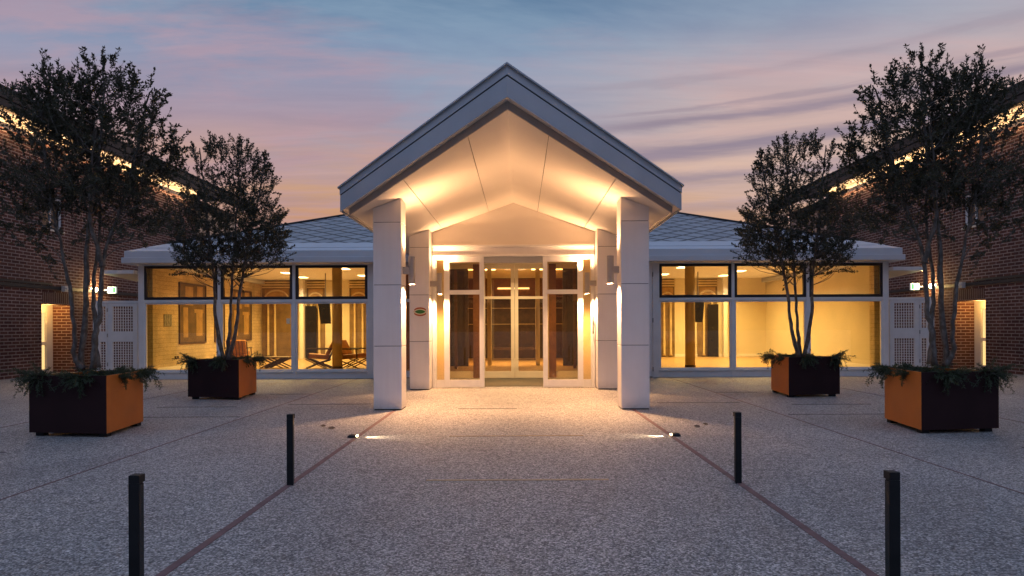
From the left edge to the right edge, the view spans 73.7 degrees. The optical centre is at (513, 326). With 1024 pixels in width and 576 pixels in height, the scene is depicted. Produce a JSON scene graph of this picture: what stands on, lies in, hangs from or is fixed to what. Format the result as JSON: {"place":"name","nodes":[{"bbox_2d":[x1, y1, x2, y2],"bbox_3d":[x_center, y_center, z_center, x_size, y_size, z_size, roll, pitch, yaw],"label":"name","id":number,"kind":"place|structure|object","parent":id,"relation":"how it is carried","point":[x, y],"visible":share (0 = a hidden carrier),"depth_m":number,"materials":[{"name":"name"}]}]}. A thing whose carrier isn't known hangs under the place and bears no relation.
{"place":"outdoors","nodes":[
{"label":"outdoors","id":0,"kind":"place"},
{"bbox_2d":[0,84,248,379],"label":"brick building","id":1,"kind":"structure","parent":0,"point":[35,325],"depth_m":21.24,"materials":[{"name":"red brick"}]},
{"bbox_2d":[42,305,52,372],"bbox_3d":[-14.708,0.399,21.000,0.060,2.130,1.500,0,0,0],"label":"door","id":2,"kind":"structure","parent":1,"relation":"in","point":[47,310],"depth_m":21.55,"materials":[{"name":"white glass"}]},
{"bbox_2d":[42,199,64,233],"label":"window","id":3,"kind":"structure","parent":1,"relation":"in","point":[43,222],"depth_m":20.87,"materials":[{"name":"grey glass"}]},
{"bbox_2d":[61,286,67,291],"bbox_3d":[-13.870,-1.159,21.120,0.150,0.180,0.140,0,0,0],"label":"junction box","id":4,"kind":"object","parent":1,"relation":"attached to","point":[64,288],"visible":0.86,"depth_m":21.05,"materials":[{"name":"grey metal"}]},
{"bbox_2d":[91,287,116,293],"bbox_3d":[-13.691,-1.224,22.835,0.610,0.230,0.450,0,0,0],"label":"exit sign","id":5,"kind":"object","parent":1,"relation":"attached to","point":[111,290],"visible":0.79,"depth_m":22.99,"materials":[{"name":"grey metal"}]},
{"bbox_2d":[0,363,1023,575],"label":"plaza ground","id":6,"kind":"structure","parent":0,"point":[374,502],"depth_m":6.00,"materials":[{"name":"grey concrete"}]},
{"bbox_2d":[29,370,142,436],"bbox_3d":[-5.751,1.030,9.333,1.090,0.790,1.205,0,0,0],"label":"planter","id":7,"kind":"object","parent":6,"relation":"on","point":[106,406],"visible":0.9,"depth_m":8.82,"materials":[{"name":"metal"}]},
{"bbox_2d":[2,361,58,398],"bbox_3d":[-6.287,0.688,8.893,0.659,0.499,0.670,0,0,-27],"label":"trailing plant","id":8,"kind":"object","parent":7,"relation":"in","point":[26,378],"visible":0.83,"depth_m":8.80,"materials":[{"name":"green plant"}]},
{"bbox_2d":[47,367,100,398],"bbox_3d":[-5.597,0.727,8.794,0.692,0.436,0.502,0,0,0],"label":"trailing plant","id":9,"kind":"object","parent":7,"relation":"in","point":[66,375],"visible":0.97,"depth_m":8.72,"materials":[{"name":"green plant"}]},
{"bbox_2d":[70,366,112,375],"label":"trailing plant","id":10,"kind":"object","parent":7,"relation":"in","point":[97,373],"visible":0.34,"depth_m":9.59,"materials":[{"name":"green plant"}]},
{"bbox_2d":[0,45,190,370],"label":"oak tree","id":11,"kind":"object","parent":7,"relation":"in","point":[81,143],"visible":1,"depth_m":9.22,"materials":[{"name":"green plant"}]},
{"bbox_2d":[96,364,129,375],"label":"trailing plant","id":12,"kind":"object","parent":7,"relation":"in","point":[119,370],"visible":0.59,"depth_m":9.72,"materials":[{"name":"green plant"}]},
{"bbox_2d":[104,368,141,389],"bbox_3d":[-5.265,0.708,9.105,0.430,0.309,0.463,0,0,8],"label":"trailing plant","id":13,"kind":"object","parent":7,"relation":"in","point":[124,376],"visible":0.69,"depth_m":9.14,"materials":[{"name":"green plant"}]},
{"bbox_2d":[128,365,164,391],"bbox_3d":[-5.311,0.738,9.724,0.527,0.431,0.642,0,0,0],"label":"trailing plant","id":14,"kind":"object","parent":7,"relation":"in","point":[146,372],"visible":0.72,"depth_m":9.76,"materials":[{"name":"green plant"}]},
{"bbox_2d":[93,301,137,370],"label":"lattice gate","id":15,"kind":"structure","parent":6,"relation":"on","point":[109,336],"depth_m":18.87,"materials":[{"name":"grey metal"}]},
{"bbox_2d":[128,473,144,575],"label":"bollard","id":16,"kind":"object","parent":6,"relation":"on","point":[136,517],"visible":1,"depth_m":3.56,"materials":[{"name":"black metal"}]},
{"bbox_2d":[188,357,256,399],"bbox_3d":[-5.731,1.035,13.825,1.098,0.780,1.150,0,0,10],"label":"planter","id":17,"kind":"object","parent":6,"relation":"on","point":[236,380],"visible":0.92,"depth_m":13.28,"materials":[{"name":"metal"}]},
{"bbox_2d":[176,352,199,373],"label":"trailing plant","id":18,"kind":"object","parent":17,"relation":"in","point":[188,359],"visible":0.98,"depth_m":13.28,"materials":[{"name":"green plant"}]},
{"bbox_2d":[205,352,230,372],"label":"trailing plant","id":19,"kind":"object","parent":17,"relation":"in","point":[220,361],"visible":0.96,"depth_m":13.16,"materials":[{"name":"green plant"}]},
{"bbox_2d":[158,130,296,359],"bbox_3d":[-5.754,-1.633,13.879,2.502,4.628,2.434,0,0,36],"label":"oak tree","id":20,"kind":"object","parent":17,"relation":"in","point":[265,227],"visible":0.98,"depth_m":13.68,"materials":[{"name":"green plant"}]},
{"bbox_2d":[232,351,257,359],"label":"trailing plant","id":21,"kind":"object","parent":17,"relation":"in","point":[235,358],"visible":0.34,"depth_m":14.20,"materials":[{"name":"green plant"}]},
{"bbox_2d":[239,355,254,367],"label":"trailing plant","id":22,"kind":"object","parent":17,"relation":"in","point":[247,361],"visible":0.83,"depth_m":13.57,"materials":[{"name":"green plant"}]},
{"bbox_2d":[246,352,269,370],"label":"trailing plant","id":23,"kind":"object","parent":17,"relation":"in","point":[261,360],"visible":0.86,"depth_m":14.17,"materials":[{"name":"green plant"}]},
{"bbox_2d":[287,414,294,485],"bbox_3d":[-1.980,1.094,6.070,0.056,0.630,0.062,0,0,0],"label":"bollard","id":24,"kind":"object","parent":6,"relation":"on","point":[290,449],"visible":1,"depth_m":6.04,"materials":[{"name":"black metal"}]},
{"bbox_2d":[347,434,357,437],"bbox_3d":[-2.042,1.385,8.660,0.133,0.039,0.130,0,0,0],"label":"ground spotlight","id":25,"kind":"object","parent":6,"relation":"on","point":[352,436],"visible":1,"depth_m":8.62,"materials":[{"name":"black metal"}]},
{"bbox_2d":[337,62,683,409],"bbox_3d":[-0.007,-0.958,15.300,6.280,4.756,13.400,0,0,1],"label":"entrance porch","id":26,"kind":"object","parent":6,"relation":"on","point":[506,165],"visible":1,"depth_m":11.77,"materials":[{"name":"metal"}]},
{"bbox_2d":[403,256,414,284],"bbox_3d":[-1.786,-0.955,11.680,0.201,0.475,0.116,0,0,0],"label":"wall lamp","id":27,"kind":"object","parent":26,"relation":"attached to","point":[409,270],"visible":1,"depth_m":11.63,"materials":[{"name":"grey metal"}]},
{"bbox_2d":[413,307,426,315],"bbox_3d":[-2.066,-0.325,15.089,0.316,0.196,0.020,0,0,0],"label":"emblem sign","id":28,"kind":"object","parent":26,"relation":"attached to","point":[419,311],"visible":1,"depth_m":15.08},
{"bbox_2d":[430,273,441,293],"bbox_3d":[-1.737,-0.955,15.300,0.265,0.475,0.116,0,0,0],"label":"wall lamp","id":29,"kind":"object","parent":26,"relation":"attached to","point":[438,283],"visible":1,"depth_m":15.26,"materials":[{"name":"grey metal"}]},
{"bbox_2d":[444,257,484,386],"bbox_3d":[-1.128,-0.103,15.591,0.915,2.975,0.050,0,0,1],"label":"sliding door","id":30,"kind":"structure","parent":26,"relation":"in","point":[447,292],"depth_m":15.57,"materials":[{"name":"white glass"}]},
{"bbox_2d":[484,264,514,377],"bbox_3d":[-0.434,-0.143,18.494,0.916,3.070,0.060,0,0,1],"label":"inner door","id":31,"kind":"structure","parent":26,"relation":"in","point":[488,374],"depth_m":18.46,"materials":[{"name":"white glass"}]},
{"bbox_2d":[485,378,542,386],"bbox_3d":[0.006,1.384,17.050,1.560,0.012,2.500,0,0,0],"label":"doormat","id":32,"kind":"object","parent":26,"relation":"on","point":[498,382],"visible":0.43,"depth_m":16.79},
{"bbox_2d":[515,264,548,377],"bbox_3d":[0.490,-0.147,18.485,0.916,3.070,0.060,0,0,1],"label":"inner door","id":33,"kind":"structure","parent":26,"relation":"in","point":[518,374],"depth_m":18.46,"materials":[{"name":"white glass"}]},
{"bbox_2d":[543,256,582,386],"bbox_3d":[1.127,-0.112,15.569,0.915,2.975,0.050,0,0,1],"label":"sliding door","id":34,"kind":"structure","parent":26,"relation":"in","point":[547,382],"depth_m":15.54,"materials":[{"name":"white glass"}]},
{"bbox_2d":[584,272,596,293],"bbox_3d":[1.722,-0.970,15.300,0.265,0.475,0.116,0,0,0],"label":"wall lamp","id":35,"kind":"object","parent":26,"relation":"attached to","point":[588,282],"visible":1,"depth_m":15.26,"materials":[{"name":"grey metal"}]},
{"bbox_2d":[607,255,618,283],"bbox_3d":[1.699,-0.970,11.680,0.201,0.475,0.116,0,0,0],"label":"wall lamp","id":36,"kind":"object","parent":26,"relation":"attached to","point":[612,269],"visible":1,"depth_m":11.63,"materials":[{"name":"grey metal"}]},
{"bbox_2d":[0,377,1023,499],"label":"paving joint","id":37,"kind":"object","parent":6,"relation":"on","point":[359,378],"visible":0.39,"depth_m":7.94,"materials":[{"name":"grey concrete"}]},
{"bbox_2d":[0,402,1023,452],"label":"paving joint","id":38,"kind":"object","parent":6,"relation":"on","point":[673,402],"visible":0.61,"depth_m":12.04,"materials":[{"name":"grey concrete"}]},
{"bbox_2d":[121,212,904,378],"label":"glass pavilion","id":39,"kind":"structure","parent":6,"relation":"on","point":[748,320],"depth_m":20.17,"materials":[{"name":"glass"},{"name":"metal"},{"name":"tile"}]},
{"bbox_2d":[104,270,137,281],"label":"passage roof","id":40,"kind":"structure","parent":39,"relation":"attached to","point":[132,275],"depth_m":19.46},
{"bbox_2d":[164,314,171,326],"bbox_3d":[-10.149,-0.176,20.043,0.020,0.360,0.445,0,0,0],"label":"notice board","id":41,"kind":"object","parent":39,"relation":"attached to","point":[167,320],"visible":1,"depth_m":20.03,"materials":[{"name":"beige paper"}]},
{"bbox_2d":[144,303,217,370],"bbox_3d":[-9.074,0.292,18.675,2.010,1.865,0.070,0,0,0],"label":"window","id":42,"kind":"structure","parent":39,"relation":"in","point":[145,304],"depth_m":18.64,"materials":[{"name":"white glass"}]},
{"bbox_2d":[144,266,217,299],"bbox_3d":[-9.080,-1.188,18.662,2.002,0.924,0.075,0,0,0],"label":"window","id":43,"kind":"structure","parent":39,"relation":"in","point":[146,268],"depth_m":18.63,"materials":[{"name":"black glass"}]},
{"bbox_2d":[178,282,206,343],"bbox_3d":[-10.140,-0.406,21.600,0.040,1.880,1.800,0,0,0],"label":"framed picture","id":44,"kind":"object","parent":39,"relation":"attached to","point":[192,323],"visible":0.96,"depth_m":21.55,"materials":[{"name":"brown wood"}]},
{"bbox_2d":[214,288,224,341],"bbox_3d":[-10.140,-0.406,23.550,0.040,1.880,0.800,0,0,0],"label":"framed picture","id":45,"kind":"object","parent":39,"relation":"attached to","point":[224,323],"visible":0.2,"depth_m":23.90,"materials":[{"name":"brown wood"}]},
{"bbox_2d":[224,340,251,356],"bbox_3d":[-8.936,0.868,22.149,0.726,0.879,0.959,0,0,-11],"label":"armchair","id":46,"kind":"object","parent":39,"relation":"on","point":[241,347],"visible":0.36,"depth_m":21.85,"materials":[{"name":"brown wood"}]},
{"bbox_2d":[231,289,251,340],"bbox_3d":[-10.140,-0.406,25.450,0.040,1.880,1.900,0,0,0],"label":"framed picture","id":47,"kind":"object","parent":39,"relation":"attached to","point":[244,332],"visible":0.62,"depth_m":25.62,"materials":[{"name":"brown wood"}]},
{"bbox_2d":[221,265,291,299],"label":"window","id":48,"kind":"structure","parent":39,"relation":"in","point":[286,266],"depth_m":18.63,"materials":[{"name":"black metal"}]},
{"bbox_2d":[221,302,292,370],"bbox_3d":[-7.009,0.283,18.675,1.960,1.865,0.070,0,0,0],"label":"window","id":49,"kind":"structure","parent":39,"relation":"in","point":[222,304],"depth_m":18.64,"materials":[{"name":"white metal"}]},
{"bbox_2d":[260,356,290,368],"bbox_3d":[-7.295,1.115,21.000,0.900,0.366,0.500,0,0,0],"label":"folding table","id":50,"kind":"object","parent":39,"relation":"on","point":[282,359],"visible":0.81,"depth_m":20.81,"materials":[{"name":"brown wood"}]},
{"bbox_2d":[261,281,290,356],"bbox_3d":[-9.526,-0.274,27.426,1.230,3.128,0.178,0,0,0],"label":"arched portal","id":51,"kind":"object","parent":39,"relation":"on","point":[276,334],"visible":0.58,"depth_m":27.46,"materials":[{"name":"beige wood"}]},
{"bbox_2d":[305,306,316,358],"bbox_3d":[-8.114,0.234,27.320,0.430,2.098,0.080,0,0,0],"label":"inner door","id":52,"kind":"structure","parent":39,"relation":"in","point":[310,311],"depth_m":27.28,"materials":[{"name":"wood"}]},
{"bbox_2d":[305,280,324,353],"bbox_3d":[-7.961,-0.281,27.426,0.760,3.128,0.178,0,0,0],"label":"arched portal","id":53,"kind":"object","parent":39,"relation":"on","point":[315,288],"visible":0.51,"depth_m":27.45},
{"bbox_2d":[305,343,331,368],"bbox_3d":[-5.826,0.854,20.713,0.959,0.879,0.726,0,0,-14],"label":"armchair","id":54,"kind":"object","parent":39,"relation":"on","point":[311,357],"visible":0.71,"depth_m":20.42,"materials":[{"name":"orange leather"}]},
{"bbox_2d":[318,273,330,323],"bbox_3d":[-6.650,-0.981,23.999,0.448,1.780,0.131,0,0,-9],"label":"hanging screen","id":55,"kind":"object","parent":39,"relation":"hanging from","point":[325,313],"visible":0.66,"depth_m":23.96,"materials":[{"name":"grey metal"}]},
{"bbox_2d":[295,265,367,298],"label":"window","id":56,"kind":"structure","parent":39,"relation":"in","point":[297,267],"depth_m":18.63,"materials":[{"name":"black metal"}]},
{"bbox_2d":[296,302,367,370],"bbox_3d":[-4.964,0.274,18.675,1.970,1.865,0.070,0,0,0],"label":"window","id":57,"kind":"structure","parent":39,"relation":"in","point":[297,303],"depth_m":18.64,"materials":[{"name":"white glass"}]},
{"bbox_2d":[342,340,365,368],"bbox_3d":[-4.926,0.850,20.715,0.959,0.879,0.726,0,0,17],"label":"armchair","id":58,"kind":"object","parent":39,"relation":"on","point":[347,352],"visible":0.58,"depth_m":20.47,"materials":[{"name":"brown wood"}]},
{"bbox_2d":[348,280,365,357],"bbox_3d":[-6.226,-0.289,27.426,0.790,3.128,0.178,0,0,0],"label":"arched portal","id":59,"kind":"object","parent":39,"relation":"on","point":[357,313],"visible":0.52,"depth_m":27.46,"materials":[{"name":"beige wood"}]},
{"bbox_2d":[406,299,409,376],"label":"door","id":60,"kind":"structure","parent":39,"relation":"in","point":[407,300],"depth_m":18.63,"materials":[{"name":"white glass"}]},
{"bbox_2d":[492,347,535,360],"bbox_3d":[0.004,1.015,25.125,1.800,0.470,0.450,0,0,0],"label":"bench","id":61,"kind":"object","parent":39,"relation":"on","point":[509,348],"visible":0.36,"depth_m":24.90,"materials":[{"name":"brown wood"}]},
{"bbox_2d":[648,269,653,375],"bbox_3d":[3.258,-0.099,18.647,1.116,2.930,0.106,0,0,0],"label":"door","id":62,"kind":"structure","parent":39,"relation":"in","point":[651,319],"depth_m":18.63,"materials":[{"name":"white glass"}]},
{"bbox_2d":[661,279,675,356],"bbox_3d":[6.169,-0.343,27.426,0.660,3.128,0.178,0,0,0],"label":"arched portal","id":63,"kind":"object","parent":39,"relation":"on","point":[668,328],"visible":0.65,"depth_m":27.46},
{"bbox_2d":[659,264,730,297],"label":"window","id":64,"kind":"structure","parent":39,"relation":"in","point":[660,265],"depth_m":18.63,"materials":[{"name":"black glass"}]},
{"bbox_2d":[659,301,731,368],"bbox_3d":[4.966,0.231,18.675,1.970,1.865,0.070,0,0,0],"label":"window","id":65,"kind":"structure","parent":39,"relation":"in","point":[730,324],"depth_m":18.64,"materials":[{"name":"white glass"}]},
{"bbox_2d":[695,272,703,321],"bbox_3d":[6.509,-1.038,24.000,0.416,1.780,0.140,0,0,-9],"label":"hanging screen","id":66,"kind":"object","parent":39,"relation":"hanging from","point":[699,309],"visible":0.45,"depth_m":23.96,"materials":[{"name":"grey metal"}]},
{"bbox_2d":[697,279,718,356],"bbox_3d":[7.798,-0.350,27.426,0.840,3.128,0.178,0,0,0],"label":"arched portal","id":67,"kind":"object","parent":39,"relation":"on","point":[707,286],"visible":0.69,"depth_m":27.46,"materials":[{"name":"beige wood"}]},
{"bbox_2d":[708,304,718,356],"bbox_3d":[7.986,0.164,27.320,0.410,2.098,0.080,0,0,0],"label":"inner door","id":68,"kind":"structure","parent":39,"relation":"in","point":[713,317],"depth_m":27.28,"materials":[{"name":"wood"}]},
{"bbox_2d":[734,263,805,296],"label":"window","id":69,"kind":"structure","parent":39,"relation":"in","point":[803,294],"depth_m":18.63,"materials":[{"name":"black glass"}]},
{"bbox_2d":[735,300,805,368],"bbox_3d":[7.011,0.222,18.675,1.960,1.865,0.070,0,0,0],"label":"window","id":70,"kind":"structure","parent":39,"relation":"in","point":[804,301],"depth_m":18.64,"materials":[{"name":"white glass"}]},
{"bbox_2d":[809,300,882,367],"bbox_3d":[9.076,0.213,18.675,2.010,1.865,0.070,0,0,0],"label":"window","id":71,"kind":"structure","parent":39,"relation":"in","point":[881,301],"depth_m":18.64,"materials":[{"name":"white glass"}]},
{"bbox_2d":[809,263,882,296],"bbox_3d":[9.070,-1.268,18.662,2.002,0.924,0.075,0,0,0],"label":"window","id":72,"kind":"structure","parent":39,"relation":"in","point":[880,265],"depth_m":18.63,"materials":[{"name":"black metal"}]},
{"bbox_2d":[155,409,878,575],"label":"paving joint","id":73,"kind":"object","parent":6,"relation":"on","point":[799,524],"visible":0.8,"depth_m":5.07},
{"bbox_2d":[426,435,608,480],"bbox_3d":[0.031,1.407,7.465,1.710,0.026,2.540,0,0,0],"label":"joint","id":74,"kind":"object","parent":6,"relation":"on","point":[511,479],"visible":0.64,"depth_m":6.21,"materials":[{"name":"grey concrete"}]},
{"bbox_2d":[670,432,680,436],"bbox_3d":[2.054,1.367,8.660,0.133,0.039,0.130,0,0,0],"label":"ground spotlight","id":75,"kind":"object","parent":6,"relation":"on","point":[675,434],"visible":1,"depth_m":8.62,"materials":[{"name":"black metal"}]},
{"bbox_2d":[733,412,741,483],"bbox_3d":[1.990,1.076,6.070,0.056,0.630,0.062,0,0,0],"label":"bollard","id":76,"kind":"object","parent":6,"relation":"on","point":[737,447],"visible":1,"depth_m":6.04,"materials":[{"name":"black metal"}]},
{"bbox_2d":[771,355,839,396],"bbox_3d":[5.740,0.985,13.825,1.098,0.780,1.150,0,0,-10],"label":"planter","id":77,"kind":"object","parent":6,"relation":"on","point":[790,377],"visible":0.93,"depth_m":13.28,"materials":[{"name":"black metal"}]},
{"bbox_2d":[757,350,780,368],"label":"trailing plant","id":78,"kind":"object","parent":77,"relation":"in","point":[767,357],"visible":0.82,"depth_m":14.18,"materials":[{"name":"green plant"}]},
{"bbox_2d":[773,353,787,365],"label":"trailing plant","id":79,"kind":"object","parent":77,"relation":"in","point":[779,358],"visible":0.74,"depth_m":13.55,"materials":[{"name":"green plant"}]},
{"bbox_2d":[770,349,794,356],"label":"trailing plant","id":80,"kind":"object","parent":77,"relation":"in","point":[792,355],"visible":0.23,"depth_m":14.21,"materials":[{"name":"green plant"}]},
{"bbox_2d":[730,127,869,356],"bbox_3d":[5.740,-1.683,13.879,2.502,4.628,2.434,0,0,-36],"label":"oak tree","id":81,"kind":"object","parent":77,"relation":"in","point":[787,248],"visible":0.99,"depth_m":13.67,"materials":[{"name":"green plant"}]},
{"bbox_2d":[798,349,822,369],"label":"trailing plant","id":82,"kind":"object","parent":77,"relation":"in","point":[806,357],"visible":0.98,"depth_m":13.16,"materials":[{"name":"green plant"}]},
{"bbox_2d":[827,349,855,370],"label":"trailing plant","id":83,"kind":"object","parent":77,"relation":"in","point":[838,356],"visible":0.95,"depth_m":13.28,"materials":[{"name":"green plant"}]},
{"bbox_2d":[883,470,900,575],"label":"bollard","id":84,"kind":"object","parent":6,"relation":"on","point":[892,530],"visible":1,"depth_m":3.56,"materials":[{"name":"black metal"}]},
{"bbox_2d":[889,267,922,277],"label":"passage roof","id":85,"kind":"structure","parent":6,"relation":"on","point":[896,271],"depth_m":19.33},
{"bbox_2d":[889,297,931,366],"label":"lattice gate","id":86,"kind":"structure","parent":6,"relation":"on","point":[917,332],"depth_m":18.87,"materials":[{"name":"grey metal"}]},
{"bbox_2d":[885,367,998,432],"bbox_3d":[5.759,0.980,9.333,1.090,0.790,1.205,0,0,0],"label":"planter","id":87,"kind":"object","parent":6,"relation":"on","point":[918,402],"visible":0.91,"depth_m":8.83,"materials":[{"name":"black metal"}]},
{"bbox_2d":[863,360,898,388],"bbox_3d":[5.318,0.692,9.724,0.527,0.431,0.642,0,0,0],"label":"trailing plant","id":88,"kind":"object","parent":87,"relation":"in","point":[882,369],"visible":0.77,"depth_m":9.76,"materials":[{"name":"green plant"}]},
{"bbox_2d":[886,365,923,386],"bbox_3d":[5.271,0.662,9.105,0.430,0.309,0.463,0,0,-8],"label":"trailing plant","id":89,"kind":"object","parent":87,"relation":"in","point":[903,372],"visible":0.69,"depth_m":9.14,"materials":[{"name":"green plant"}]},
{"bbox_2d":[895,361,933,371],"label":"trailing plant","id":90,"kind":"object","parent":87,"relation":"in","point":[909,366],"visible":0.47,"depth_m":9.72,"materials":[{"name":"green plant"}]},
{"bbox_2d":[834,42,1023,367],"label":"oak tree","id":91,"kind":"object","parent":87,"relation":"in","point":[914,180],"visible":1,"depth_m":9.22,"materials":[{"name":"green plant"}]},
{"bbox_2d":[911,361,957,371],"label":"trailing plant","id":92,"kind":"object","parent":87,"relation":"in","point":[929,369],"visible":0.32,"depth_m":9.60,"materials":[{"name":"green plant"}]},
{"bbox_2d":[926,363,980,395],"bbox_3d":[5.603,0.678,8.794,0.692,0.436,0.502,0,0,0],"label":"trailing plant","id":93,"kind":"object","parent":87,"relation":"in","point":[958,374],"visible":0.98,"depth_m":8.72,"materials":[{"name":"green plant"}]},
{"bbox_2d":[969,357,1021,393],"bbox_3d":[6.293,0.633,8.893,0.659,0.499,0.670,0,0,27],"label":"trailing plant","id":94,"kind":"object","parent":87,"relation":"in","point":[1001,374],"visible":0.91,"depth_m":8.81,"materials":[{"name":"green plant"}]},
{"bbox_2d":[0,0,1023,229],"label":"sky","id":95,"kind":"structure","parent":0,"point":[696,88],"materials":[{"name":"blue"}]},
{"bbox_2d":[776,80,1023,374],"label":"brick building","id":96,"kind":"structure","parent":0,"point":[989,323],"depth_m":21.41,"materials":[{"name":"brown brick"}]},
{"bbox_2d":[910,283,935,289],"bbox_3d":[13.680,-1.343,22.835,0.610,0.230,0.450,0,0,0],"label":"exit sign","id":97,"kind":"object","parent":96,"relation":"attached to","point":[914,286],"visible":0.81,"depth_m":22.99,"materials":[{"name":"grey metal"}]},
{"bbox_2d":[958,282,965,287],"bbox_3d":[13.860,-1.280,21.120,0.150,0.180,0.140,0,0,0],"label":"junction box","id":98,"kind":"object","parent":96,"relation":"attached to","point":[961,284],"visible":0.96,"depth_m":21.05,"materials":[{"name":"grey metal"}]},
{"bbox_2d":[961,195,983,229],"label":"window","id":99,"kind":"structure","parent":96,"relation":"in","point":[966,218],"depth_m":20.88,"materials":[{"name":"glass"}]},
{"bbox_2d":[974,301,985,368],"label":"door","id":100,"kind":"structure","parent":96,"relation":"in","point":[979,306],"depth_m":21.55,"materials":[{"name":"beige glass"}]}
]}

